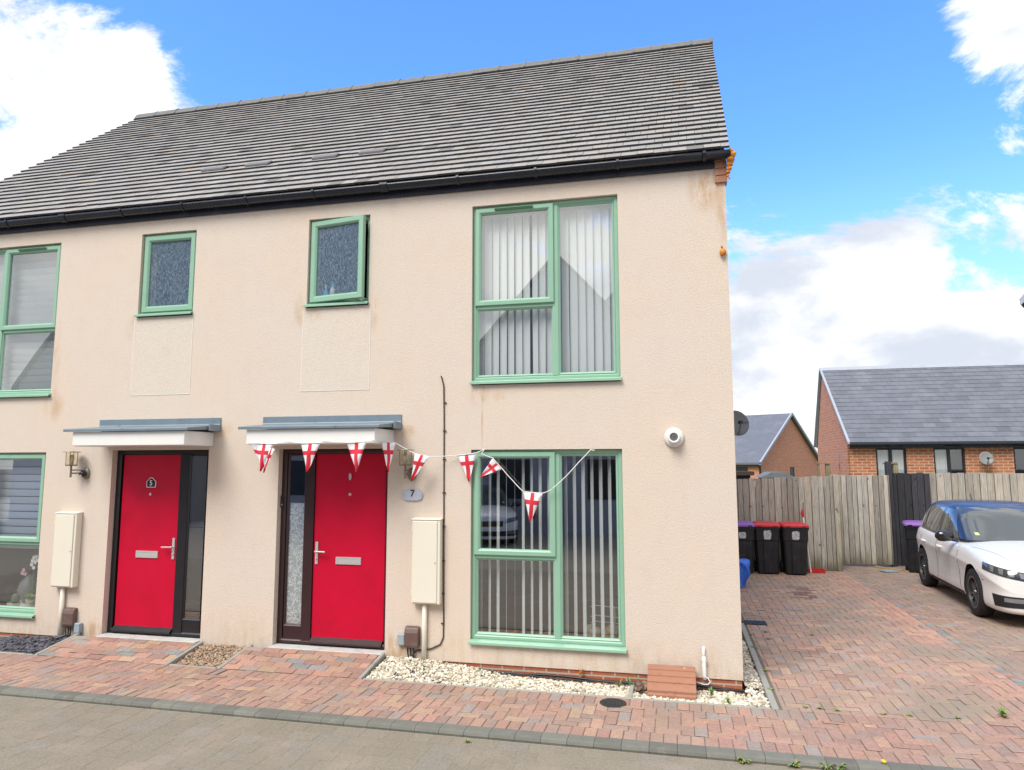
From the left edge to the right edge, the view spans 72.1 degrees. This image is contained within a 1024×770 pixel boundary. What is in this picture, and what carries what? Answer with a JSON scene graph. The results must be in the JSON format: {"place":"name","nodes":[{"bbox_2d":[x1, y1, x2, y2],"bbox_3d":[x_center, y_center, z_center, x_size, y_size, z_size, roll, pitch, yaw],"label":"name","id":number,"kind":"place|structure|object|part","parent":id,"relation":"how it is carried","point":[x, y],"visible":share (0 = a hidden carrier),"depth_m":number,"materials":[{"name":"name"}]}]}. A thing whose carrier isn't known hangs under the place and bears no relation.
{"place":"outdoors","nodes":[
{"label":"outdoors","id":0,"kind":"place"},
{"bbox_2d":[11,593,19,605],"bbox_3d":[-6.139,2.668,8.698,0.100,0.185,0.098,-2,-7,13],"label":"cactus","id":1,"kind":"object","parent":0,"point":[15,599],"visible":0.88,"depth_m":8.67,"materials":[{"name":"green plant"}]},
{"bbox_2d":[0,635,68,653],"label":"slate chippings","id":2,"kind":"object","parent":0,"point":[14,642],"visible":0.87,"depth_m":8.05,"materials":[{"name":"gravel"}]},
{"bbox_2d":[38,636,196,664],"bbox_3d":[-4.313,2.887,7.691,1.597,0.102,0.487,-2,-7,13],"label":"path","id":3,"kind":"structure","parent":0,"point":[82,646],"depth_m":7.67,"materials":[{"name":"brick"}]},
{"bbox_2d":[221,646,378,678],"bbox_3d":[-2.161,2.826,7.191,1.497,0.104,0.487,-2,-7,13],"label":"path","id":4,"kind":"structure","parent":0,"point":[341,665],"depth_m":7.17,"materials":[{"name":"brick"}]},
{"bbox_2d":[0,696,811,769],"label":"road","id":5,"kind":"structure","parent":0,"point":[131,725],"depth_m":5.19,"materials":[{"name":"grey asphalt"}]},
{"bbox_2d":[0,695,819,769],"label":"road bedding","id":6,"kind":"object","parent":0,"point":[376,741],"depth_m":5.26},
{"bbox_2d":[0,685,977,769],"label":"kerb","id":7,"kind":"structure","parent":6,"relation":"on","point":[658,748],"depth_m":5.41,"materials":[{"name":"grey concrete"}]},
{"bbox_2d":[736,756,751,762],"bbox_3d":[1.624,2.623,4.928,0.107,0.039,0.099,-2,-7,13],"label":"weed","id":8,"kind":"object","parent":6,"relation":"on","point":[741,760],"visible":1,"depth_m":4.91,"materials":[{"name":"green plant"}]},
{"bbox_2d":[787,759,801,766],"bbox_3d":[1.948,2.614,4.862,0.108,0.043,0.100,-2,-7,13],"label":"weed","id":9,"kind":"object","parent":6,"relation":"on","point":[795,764],"visible":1,"depth_m":4.85,"materials":[{"name":"green plant"}]},
{"bbox_2d":[820,762,832,769],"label":"weed","id":10,"kind":"object","parent":6,"relation":"on","point":[827,768],"visible":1,"depth_m":4.80,"materials":[{"name":"green plant"}]},
{"bbox_2d":[0,653,1023,769],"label":"pavement","id":11,"kind":"structure","parent":0,"point":[960,744],"depth_m":5.84,"materials":[{"name":"brick"}]},
{"bbox_2d":[600,698,625,707],"bbox_3d":[0.870,2.742,6.058,0.230,0.020,0.230,-2,-7,13],"label":"stopcock cover","id":12,"kind":"object","parent":11,"relation":"on","point":[613,702],"visible":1,"depth_m":6.05,"materials":[{"name":"metal"}]},
{"bbox_2d":[0,654,1023,769],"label":"pavement bedding","id":13,"kind":"object","parent":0,"point":[584,713],"visible":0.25,"depth_m":5.74,"materials":[{"name":"grey sand"}]},
{"bbox_2d":[0,651,33,654],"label":"edging strip","id":14,"kind":"object","parent":13,"relation":"on","point":[17,653],"visible":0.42,"depth_m":7.68,"materials":[{"name":"concrete"}]},
{"bbox_2d":[34,633,79,654],"bbox_3d":[-5.106,2.936,7.903,0.041,0.163,0.570,-2,-7,13],"label":"path edging","id":15,"kind":"object","parent":13,"relation":"on","point":[77,634],"visible":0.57,"depth_m":7.90,"materials":[{"name":"concrete"}]},
{"bbox_2d":[164,641,203,664],"bbox_3d":[-3.506,2.892,7.531,0.041,0.163,0.570,-2,-7,13],"label":"path edging","id":16,"kind":"object","parent":13,"relation":"on","point":[179,657],"visible":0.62,"depth_m":7.50,"materials":[{"name":"concrete"}]},
{"bbox_2d":[169,664,215,667],"bbox_3d":[-3.268,2.904,7.192,0.546,0.063,0.031,-2,-7,13],"label":"edging strip","id":17,"kind":"object","parent":13,"relation":"on","point":[193,666],"visible":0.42,"depth_m":7.18,"materials":[{"name":"concrete"}]},
{"bbox_2d":[217,644,252,668],"bbox_3d":[-2.906,2.876,7.392,0.041,0.163,0.570,-2,-7,13],"label":"path edging","id":18,"kind":"object","parent":13,"relation":"on","point":[230,659],"visible":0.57,"depth_m":7.34,"materials":[{"name":"concrete"}]},
{"bbox_2d":[358,652,384,678],"bbox_3d":[-1.403,2.834,7.043,0.041,0.163,0.570,-2,-7,13],"label":"path edging","id":19,"kind":"object","parent":13,"relation":"on","point":[378,660],"visible":0.68,"depth_m":7.05,"materials":[{"name":"concrete"}]},
{"bbox_2d":[364,678,770,708],"bbox_3d":[0.379,2.804,6.345,3.716,0.063,0.031,-2,-7,13],"label":"edging strip","id":20,"kind":"object","parent":13,"relation":"on","point":[572,693],"visible":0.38,"depth_m":6.30,"materials":[{"name":"concrete"}]},
{"bbox_2d":[0,0,1023,451],"label":"sky","id":21,"kind":"structure","parent":0,"point":[874,189],"materials":[{"name":"blue"}]},
{"bbox_2d":[366,634,769,706],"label":"white gravel","id":22,"kind":"structure","parent":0,"point":[441,670],"depth_m":6.75,"materials":[{"name":"white gravel"}]},
{"bbox_2d":[486,670,742,692],"bbox_3d":[0.555,2.855,6.853,3.242,0.057,0.039,-2,-7,13],"label":"cable","id":23,"kind":"object","parent":22,"relation":"on","point":[592,681],"visible":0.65,"depth_m":6.83,"materials":[{"name":"black plastic"}]},
{"bbox_2d":[473,668,758,691],"bbox_3d":[0.601,2.829,6.868,3.436,0.112,0.037,-2,-7,13],"label":"hose","id":24,"kind":"object","parent":22,"relation":"on","point":[624,682],"visible":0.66,"depth_m":6.84,"materials":[{"name":"black plastic"}]},
{"bbox_2d":[628,683,634,696],"bbox_3d":[1.089,2.811,6.418,0.040,0.063,0.426,-2,-7,13],"label":"edging strip","id":25,"kind":"object","parent":22,"relation":"on","point":[631,690],"visible":0.64,"depth_m":6.42,"materials":[{"name":"concrete"}]},
{"bbox_2d":[647,664,696,699],"bbox_3d":[1.469,2.729,6.469,0.437,0.196,0.395,-2,-7,13],"label":"ground meter box","id":26,"kind":"object","parent":22,"relation":"on","point":[671,681],"visible":0.98,"depth_m":6.39,"materials":[{"name":"plastic"}]},
{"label":"dark pebbles bed","id":27,"kind":"structure","parent":22,"relation":"on","visible":0},
{"bbox_2d":[634,680,647,693],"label":"dark pebbles","id":28,"kind":"object","parent":27,"relation":"on","point":[641,687],"visible":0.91,"depth_m":6.47,"materials":[{"name":"stone"}]},
{"bbox_2d":[736,471,753,486],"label":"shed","id":29,"kind":"structure","parent":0,"point":[742,475],"depth_m":18.16,"materials":[{"name":"wood"}]},
{"bbox_2d":[755,472,793,486],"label":"gazebo","id":30,"kind":"structure","parent":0,"point":[773,475],"depth_m":18.03,"materials":[{"name":"fabric"}]},
{"bbox_2d":[734,412,817,486],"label":"gabled house","id":31,"kind":"structure","parent":0,"point":[773,443],"depth_m":37.65,"materials":[{"name":"tile"}]},
{"bbox_2d":[736,467,747,470],"bbox_3d":[11.247,4.715,35.825,1.600,1.050,0.030,-6,-9,42],"label":"window","id":32,"kind":"structure","parent":31,"relation":"in","point":[737,468],"depth_m":35.52,"materials":[{"name":"grey glass"}]},
{"bbox_2d":[790,467,794,486],"bbox_3d":[15.163,4.958,38.012,0.040,1.050,0.500,-6,-9,42],"label":"window","id":33,"kind":"structure","parent":31,"relation":"in","point":[791,468],"depth_m":38.02,"materials":[{"name":"grey glass"}]},
{"bbox_2d":[740,564,1023,727],"bbox_3d":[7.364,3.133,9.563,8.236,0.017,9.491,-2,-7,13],"label":"driveway","id":34,"kind":"structure","parent":0,"point":[905,691],"depth_m":7.93,"materials":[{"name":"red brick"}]},
{"bbox_2d":[739,558,749,587],"bbox_3d":[3.749,3.183,11.905,0.560,0.468,0.513,-2,-7,13],"label":"tarpaulin","id":35,"kind":"object","parent":34,"relation":"on","point":[744,566],"visible":0.38,"depth_m":11.72,"materials":[{"name":"blue plastic"}]},
{"bbox_2d":[738,521,754,572],"bbox_3d":[4.384,3.094,13.457,0.480,0.954,0.632,-1,-7,11],"label":"wheelie bin","id":36,"kind":"object","parent":34,"relation":"on","point":[746,537],"visible":0.48,"depth_m":13.21,"materials":[{"name":"plastic"}]},
{"bbox_2d":[744,620,767,625],"bbox_3d":[3.155,3.089,9.114,0.270,0.032,0.250,-2,-7,13],"label":"drain grating","id":37,"kind":"object","parent":34,"relation":"on","point":[751,622],"visible":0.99,"depth_m":9.09,"materials":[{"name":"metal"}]},
{"bbox_2d":[741,623,778,709],"bbox_3d":[2.593,2.931,7.502,0.057,0.066,3.296,-2,-7,13],"label":"edging strip","id":38,"kind":"object","parent":34,"relation":"on","point":[769,695],"visible":0.8,"depth_m":7.00,"materials":[{"name":"concrete"}]},
{"bbox_2d":[752,521,780,573],"bbox_3d":[4.847,3.086,13.391,0.480,0.954,0.632,-2,-7,14],"label":"wheelie bin","id":39,"kind":"object","parent":34,"relation":"on","point":[766,541],"visible":0.86,"depth_m":13.16,"materials":[{"name":"plastic"}]},
{"bbox_2d":[736,475,842,570],"bbox_3d":[3.769,2.780,14.580,5.510,1.835,0.780,-2,-7,13],"label":"wooden fence","id":40,"kind":"object","parent":34,"relation":"on","point":[777,500],"visible":0.23,"depth_m":13.79,"materials":[{"name":"brown wood"}]},
{"bbox_2d":[838,475,893,564],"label":"wooden gate","id":41,"kind":"structure","parent":40,"relation":"attached to","point":[865,519],"depth_m":14.20,"materials":[{"name":"brown wood"}]},
{"bbox_2d":[778,521,808,573],"bbox_3d":[5.320,3.073,13.281,0.480,0.954,0.632,-1,-7,11],"label":"wheelie bin","id":42,"kind":"object","parent":34,"relation":"on","point":[794,544],"visible":0.88,"depth_m":13.05,"materials":[{"name":"plastic"}]},
{"bbox_2d":[801,503,811,572],"bbox_3d":[5.659,2.922,13.511,0.068,1.294,0.310,0,-6,-2],"label":"litter picker","id":43,"kind":"object","parent":34,"relation":"on","point":[802,512],"visible":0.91,"depth_m":13.61,"materials":[{"name":"white plastic"}]},
{"bbox_2d":[807,568,825,572],"bbox_3d":[5.789,3.536,13.394,0.300,0.060,0.230,-2,-7,13],"label":"tray","id":44,"kind":"object","parent":34,"relation":"on","point":[817,570],"visible":0.95,"depth_m":13.30,"materials":[{"name":"red plastic"}]},
{"bbox_2d":[816,462,830,486],"bbox_3d":[6.582,2.671,14.768,0.270,2.086,0.120,-2,-7,13],"label":"gate post","id":45,"kind":"object","parent":34,"relation":"on","point":[827,470],"visible":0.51,"depth_m":14.82,"materials":[{"name":"brown wood"}]},
{"bbox_2d":[874,566,902,571],"bbox_3d":[7.362,3.590,13.747,0.070,0.028,0.600,3,-7,-22],"label":"wood offcut","id":46,"kind":"object","parent":34,"relation":"on","point":[900,570],"visible":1,"depth_m":13.75,"materials":[{"name":"beige wood"}]},
{"bbox_2d":[879,569,898,572],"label":"slab","id":47,"kind":"structure","parent":34,"relation":"on","point":[890,570],"depth_m":13.40,"materials":[{"name":"grey concrete"}]},
{"bbox_2d":[882,462,898,473],"bbox_3d":[7.848,2.638,14.473,0.270,2.084,0.120,-2,-7,13],"label":"gate post","id":48,"kind":"object","parent":34,"relation":"on","point":[894,467],"visible":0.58,"depth_m":14.52,"materials":[{"name":"brown wood"}]},
{"bbox_2d":[884,461,930,566],"bbox_3d":[8.049,2.600,14.211,0.820,2.100,0.136,-2,-7,13],"label":"stained fence","id":49,"kind":"object","parent":34,"relation":"on","point":[910,496],"visible":0.68,"depth_m":14.26,"materials":[{"name":"black wood"}]},
{"bbox_2d":[902,520,921,571],"bbox_3d":[7.788,3.093,13.482,0.480,0.954,0.632,-3,-7,25],"label":"wheelie bin","id":50,"kind":"object","parent":34,"relation":"on","point":[910,528],"visible":0.49,"depth_m":13.33,"materials":[{"name":"plastic"}]},
{"bbox_2d":[916,494,1023,616],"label":"parked car","id":51,"kind":"object","parent":34,"relation":"on","point":[972,550],"visible":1,"depth_m":10.17,"materials":[{"name":"white metal"}]},
{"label":"quarter window","id":52,"kind":"part","parent":51,"relation":"part of","materials":[{"name":"grey glass"}]},
{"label":"window","id":53,"kind":"part","parent":51,"relation":"part of","materials":[{"name":"grey glass"}]},
{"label":"window","id":54,"kind":"part","parent":51,"relation":"part of","materials":[{"name":"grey glass"}]},
{"bbox_2d":[928,473,1023,503],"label":"wooden fence","id":55,"kind":"object","parent":34,"relation":"on","point":[982,486],"visible":0.42,"depth_m":14.07,"materials":[{"name":"brown wood"}]},
{"bbox_2d":[996,707,1009,717],"bbox_3d":[3.980,2.659,5.704,0.102,0.079,0.113,-2,-7,13],"label":"weed","id":56,"kind":"object","parent":34,"relation":"on","point":[1002,712],"visible":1,"depth_m":5.70,"materials":[{"name":"green plant"}]},
{"bbox_2d":[814,361,1023,486],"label":"bungalow","id":57,"kind":"object","parent":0,"point":[939,418],"visible":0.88,"depth_m":19.05,"materials":[{"name":"grey tile"}]},
{"bbox_2d":[875,448,906,475],"bbox_3d":[9.860,2.370,18.270,0.725,1.465,0.065,-2,-7,13],"label":"window","id":58,"kind":"structure","parent":57,"relation":"in","point":[898,455],"depth_m":18.32,"materials":[{"name":"white glass"}]},
{"bbox_2d":[933,447,965,473],"bbox_3d":[11.182,2.334,17.963,0.720,1.465,0.065,-2,-7,13],"label":"window","id":59,"kind":"structure","parent":57,"relation":"in","point":[946,460],"depth_m":18.01,"materials":[{"name":"grey glass"}]},
{"bbox_2d":[979,452,993,464],"bbox_3d":[11.836,1.831,17.574,0.272,0.329,0.389,2,-7,-17],"label":"satellite dish","id":60,"kind":"object","parent":57,"relation":"attached to","point":[986,458],"visible":1,"depth_m":17.56,"materials":[{"name":"grey plastic"}]},
{"bbox_2d":[1013,447,1023,472],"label":"window","id":61,"kind":"structure","parent":57,"relation":"in","point":[1018,452],"depth_m":17.67,"materials":[{"name":"grey glass"}]},
{"bbox_2d":[1019,294,1023,307],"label":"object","id":62,"kind":"structure","parent":0,"point":[1021,299],"depth_m":24.19,"materials":[{"name":"stone"}]},
{"bbox_3d":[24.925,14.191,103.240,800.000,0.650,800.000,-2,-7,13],"label":"ground","id":63,"kind":"structure","parent":0,"visible":0},
{"bbox_2d":[0,37,742,693],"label":"semi detached house","id":64,"kind":"structure","parent":63,"relation":"on","point":[234,279],"depth_m":7.92,"materials":[{"name":"paint"}]},
{"bbox_2d":[7,600,24,605],"bbox_3d":[-6.120,2.783,8.945,0.500,0.054,0.229,-2,-7,13],"label":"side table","id":65,"kind":"object","parent":64,"relation":"attached to","point":[21,603],"visible":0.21,"depth_m":8.88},
{"bbox_2d":[17,575,36,602],"bbox_3d":[-6.126,2.588,8.942,0.280,0.330,0.277,-2,-7,13],"label":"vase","id":66,"kind":"object","parent":65,"relation":"on","point":[24,586],"visible":0.59,"depth_m":8.84,"materials":[{"name":"plastic"}]},
{"bbox_2d":[0,460,41,548],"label":"roller blind","id":67,"kind":"object","parent":64,"relation":"attached to","point":[21,488],"visible":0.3,"depth_m":8.83,"materials":[{"name":"white fabric"}]},
{"bbox_2d":[0,453,45,618],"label":"window","id":68,"kind":"structure","parent":64,"relation":"in","point":[5,610],"depth_m":8.58,"materials":[{"name":"green plastic"}]},
{"bbox_2d":[20,568,35,605],"bbox_3d":[-6.003,2.521,8.755,0.239,0.488,0.110,-2,-7,13],"label":"orchid","id":69,"kind":"object","parent":64,"relation":"on","point":[23,572],"visible":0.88,"depth_m":8.74,"materials":[{"name":"pink plant"}]},
{"bbox_2d":[0,252,56,389],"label":"roller blind","id":70,"kind":"object","parent":64,"relation":"attached to","point":[33,289],"visible":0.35,"depth_m":9.10,"materials":[{"name":"white fabric"}]},
{"bbox_2d":[0,244,60,397],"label":"window","id":71,"kind":"structure","parent":64,"relation":"in","point":[6,329],"depth_m":8.99,"materials":[{"name":"green plastic"}]},
{"bbox_2d":[25,554,37,606],"bbox_3d":[-5.909,2.424,8.682,0.229,0.665,0.110,-2,-7,13],"label":"orchid","id":72,"kind":"object","parent":64,"relation":"on","point":[31,601],"visible":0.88,"depth_m":8.66,"materials":[{"name":"white plant"}]},
{"bbox_2d":[50,511,82,636],"bbox_3d":[-5.279,2.266,8.293,0.322,1.522,0.100,-2,-7,13],"label":"meter box","id":73,"kind":"object","parent":64,"relation":"attached to","point":[66,550],"visible":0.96,"depth_m":8.28,"materials":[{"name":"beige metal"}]},
{"bbox_2d":[51,515,74,586],"bbox_3d":[-5.298,1.949,8.289,0.268,0.828,0.014,-2,-7,13],"label":"door","id":74,"kind":"structure","parent":73,"relation":"in","point":[64,524],"depth_m":8.29,"materials":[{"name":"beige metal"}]},
{"bbox_2d":[62,607,77,636],"bbox_3d":[-5.180,2.813,8.223,0.155,0.404,0.070,-2,-7,13],"label":"cable cover","id":75,"kind":"object","parent":64,"relation":"attached to","point":[69,617],"visible":0.82,"depth_m":8.21,"materials":[{"name":"brown plastic"}]},
{"bbox_2d":[65,451,89,478],"bbox_3d":[-5.202,0.958,8.381,0.190,0.332,0.279,-5,-8,39],"label":"wall lamp","id":76,"kind":"object","parent":64,"relation":"attached to","point":[84,473],"visible":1,"depth_m":8.35,"materials":[{"name":"metal"}]},
{"bbox_2d":[74,622,82,632],"bbox_3d":[-5.060,2.833,8.202,0.082,0.115,0.052,-2,-7,13],"label":"junction box","id":77,"kind":"object","parent":64,"relation":"attached to","point":[78,626],"visible":1,"depth_m":8.18,"materials":[{"name":"grey plastic"}]},
{"bbox_2d":[111,455,180,633],"bbox_3d":[-4.275,1.845,8.243,0.794,2.045,0.111,-2,-7,13],"label":"front door","id":78,"kind":"structure","parent":64,"relation":"in","point":[151,483],"depth_m":8.25,"materials":[{"name":"red metal"}]},
{"bbox_2d":[134,231,196,316],"bbox_3d":[-4.164,-1.339,8.523,0.790,1.037,0.154,-2,-7,13],"label":"window","id":79,"kind":"structure","parent":64,"relation":"in","point":[169,259],"depth_m":8.54,"materials":[{"name":"green plastic"}]},
{"bbox_2d":[280,496,283,507],"bbox_3d":[-2.575,1.307,7.882,0.036,0.130,0.023,-2,-7,13],"label":"video doorbell","id":80,"kind":"object","parent":64,"relation":"attached to","point":[282,502],"visible":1,"depth_m":7.87,"materials":[{"name":"black plastic"}]},
{"bbox_2d":[303,214,369,307],"bbox_3d":[-1.976,-1.401,7.992,0.785,1.037,0.199,-2,-7,13],"label":"window","id":81,"kind":"structure","parent":64,"relation":"in","point":[337,256],"depth_m":7.97,"materials":[{"name":"green plastic"}]},
{"bbox_2d":[309,454,386,646],"bbox_3d":[-1.782,1.777,7.664,0.844,2.045,0.111,-2,-7,13],"label":"front door","id":82,"kind":"structure","parent":64,"relation":"in","point":[349,559],"depth_m":7.67,"materials":[{"name":"red metal"}]},
{"bbox_2d":[397,633,403,645],"bbox_3d":[-1.147,2.641,7.303,0.082,0.115,0.052,-2,-7,13],"label":"junction box","id":83,"kind":"object","parent":64,"relation":"attached to","point":[400,638],"visible":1,"depth_m":7.28,"materials":[{"name":"grey plastic"}]},
{"bbox_2d":[399,449,416,480],"bbox_3d":[-1.117,0.843,7.410,0.190,0.332,0.225,-2,-7,13],"label":"wall lamp","id":84,"kind":"object","parent":64,"relation":"attached to","point":[405,464],"visible":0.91,"depth_m":7.38,"materials":[{"name":"metal"}]},
{"bbox_2d":[404,625,419,657],"bbox_3d":[-1.034,2.699,7.260,0.155,0.404,0.070,-2,-7,13],"label":"cable cover","id":85,"kind":"object","parent":64,"relation":"attached to","point":[411,636],"visible":0.86,"depth_m":7.24,"materials":[{"name":"brown plastic"}]},
{"bbox_2d":[402,489,422,500],"bbox_3d":[-1.057,1.165,7.465,0.230,0.124,0.020,-2,-7,13],"label":"house number sign","id":86,"kind":"object","parent":64,"relation":"attached to","point":[412,494],"visible":1,"depth_m":7.46,"materials":[{"name":"ceramic"}]},
{"bbox_2d":[248,440,594,522],"bbox_3d":[-0.975,0.983,7.198,3.613,0.837,0.325,0,-6,1],"label":"flag bunting","id":87,"kind":"object","parent":64,"relation":"hanging from","point":[264,452],"visible":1,"depth_m":7.28,"materials":[{"name":"fabric"}]},
{"bbox_2d":[411,517,442,660],"bbox_3d":[-0.885,2.146,7.272,0.322,1.522,0.100,-2,-7,13],"label":"meter box","id":88,"kind":"object","parent":64,"relation":"attached to","point":[427,549],"visible":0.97,"depth_m":7.26,"materials":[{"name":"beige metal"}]},
{"bbox_2d":[412,521,436,603],"bbox_3d":[-0.903,1.828,7.268,0.268,0.828,0.014,-2,-7,13],"label":"door","id":89,"kind":"structure","parent":88,"relation":"in","point":[424,559],"depth_m":7.26,"materials":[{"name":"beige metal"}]},
{"bbox_2d":[411,376,446,656],"bbox_3d":[-0.870,1.352,7.397,0.353,2.917,0.028,-1,-7,10],"label":"wall cable","id":90,"kind":"object","parent":64,"relation":"attached to","point":[443,492],"depth_m":7.38,"materials":[{"name":"plastic"}]},
{"bbox_2d":[470,196,621,384],"bbox_3d":[0.342,-0.991,7.424,1.590,1.959,0.154,-2,-7,13],"label":"window","id":91,"kind":"structure","parent":64,"relation":"in","point":[553,301],"depth_m":7.44,"materials":[{"name":"green plastic"}]},
{"bbox_2d":[480,204,613,374],"bbox_3d":[0.361,-0.982,7.559,1.544,1.860,0.040,-2,-7,13],"label":"vertical blind","id":92,"kind":"object","parent":64,"relation":"attached to","point":[585,250],"visible":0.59,"depth_m":7.55,"materials":[{"name":"white fabric"}]},
{"bbox_2d":[480,456,613,637],"bbox_3d":[0.383,1.643,7.278,1.494,1.880,0.085,-2,-7,13],"label":"vertical blind","id":93,"kind":"object","parent":64,"relation":"attached to","point":[566,549],"visible":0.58,"depth_m":7.25,"materials":[{"name":"white fabric"}]},
{"bbox_2d":[468,449,626,653],"bbox_3d":[0.345,1.639,7.126,1.590,1.964,0.154,-2,-7,13],"label":"window","id":94,"kind":"structure","parent":64,"relation":"in","point":[558,641],"depth_m":7.12,"materials":[{"name":"green plastic"}]},
{"bbox_2d":[664,428,683,446],"bbox_3d":[1.582,0.510,6.872,0.194,0.194,0.108,-2,-7,13],"label":"boiler flue","id":95,"kind":"object","parent":64,"relation":"attached to","point":[673,437],"visible":1,"depth_m":6.87,"materials":[{"name":"white plastic"}]},
{"bbox_2d":[696,646,710,684],"bbox_3d":[1.771,2.632,6.605,0.176,0.340,0.075,-2,-7,13],"label":"overflow pipe","id":96,"kind":"object","parent":64,"relation":"attached to","point":[704,661],"visible":0.9,"depth_m":6.59,"materials":[{"name":"white plastic"}]},
{"bbox_2d":[720,246,725,255],"bbox_3d":[2.095,-1.334,6.994,0.064,0.115,0.063,6,-9,-41],"label":"expanding foam","id":97,"kind":"object","parent":64,"relation":"attached to","point":[722,252],"visible":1,"depth_m":6.97,"materials":[{"name":"orange plastic"}]},
{"bbox_2d":[726,148,735,178],"bbox_3d":[2.186,-2.213,7.018,0.108,0.306,0.100,-2,-7,13],"label":"expanding foam","id":98,"kind":"object","parent":64,"relation":"attached to","point":[730,160],"visible":0.98,"depth_m":7.01,"materials":[{"name":"orange plastic"}]},
{"bbox_2d":[734,410,748,435],"bbox_3d":[3.151,0.553,10.213,0.516,0.376,0.312,-4,-7,30],"label":"satellite dish","id":99,"kind":"object","parent":64,"relation":"attached to","point":[741,424],"visible":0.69,"depth_m":10.20,"materials":[{"name":"black plastic"}]},
{"bbox_3d":[0.941,2.642,7.303,0.500,0.079,0.300,-2,-7,13],"label":"storage bench","id":100,"kind":"object","parent":64,"relation":"in","visible":0},
{"bbox_2d":[587,624,600,636],"bbox_3d":[0.826,2.538,7.255,0.184,0.144,0.146,-2,-7,13],"label":"soft bundle","id":101,"kind":"object","parent":100,"relation":"on","point":[597,630],"visible":0.54,"depth_m":7.22,"materials":[{"name":"beige fabric"}]},
{"bbox_2d":[590,605,618,623],"bbox_3d":[0.995,2.449,7.323,0.354,0.306,0.012,-2,-7,13],"label":"wire rack","id":102,"kind":"object","parent":100,"relation":"on","point":[614,617],"visible":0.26,"depth_m":7.32,"materials":[{"name":"white plastic"}]},
{"bbox_2d":[605,623,618,637],"bbox_3d":[1.039,2.518,7.208,0.205,0.166,0.154,-2,-7,13],"label":"soft bundle","id":103,"kind":"object","parent":100,"relation":"on","point":[616,631],"visible":0.52,"depth_m":7.16,"materials":[{"name":"beige fabric"}]},
{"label":"pea gravel bed","id":104,"kind":"structure","parent":63,"relation":"on","visible":0},
{"bbox_2d":[175,643,245,667],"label":"pea gravel","id":105,"kind":"structure","parent":104,"relation":"on","point":[220,652],"depth_m":7.48,"materials":[{"name":"beige gravel"}]}
]}

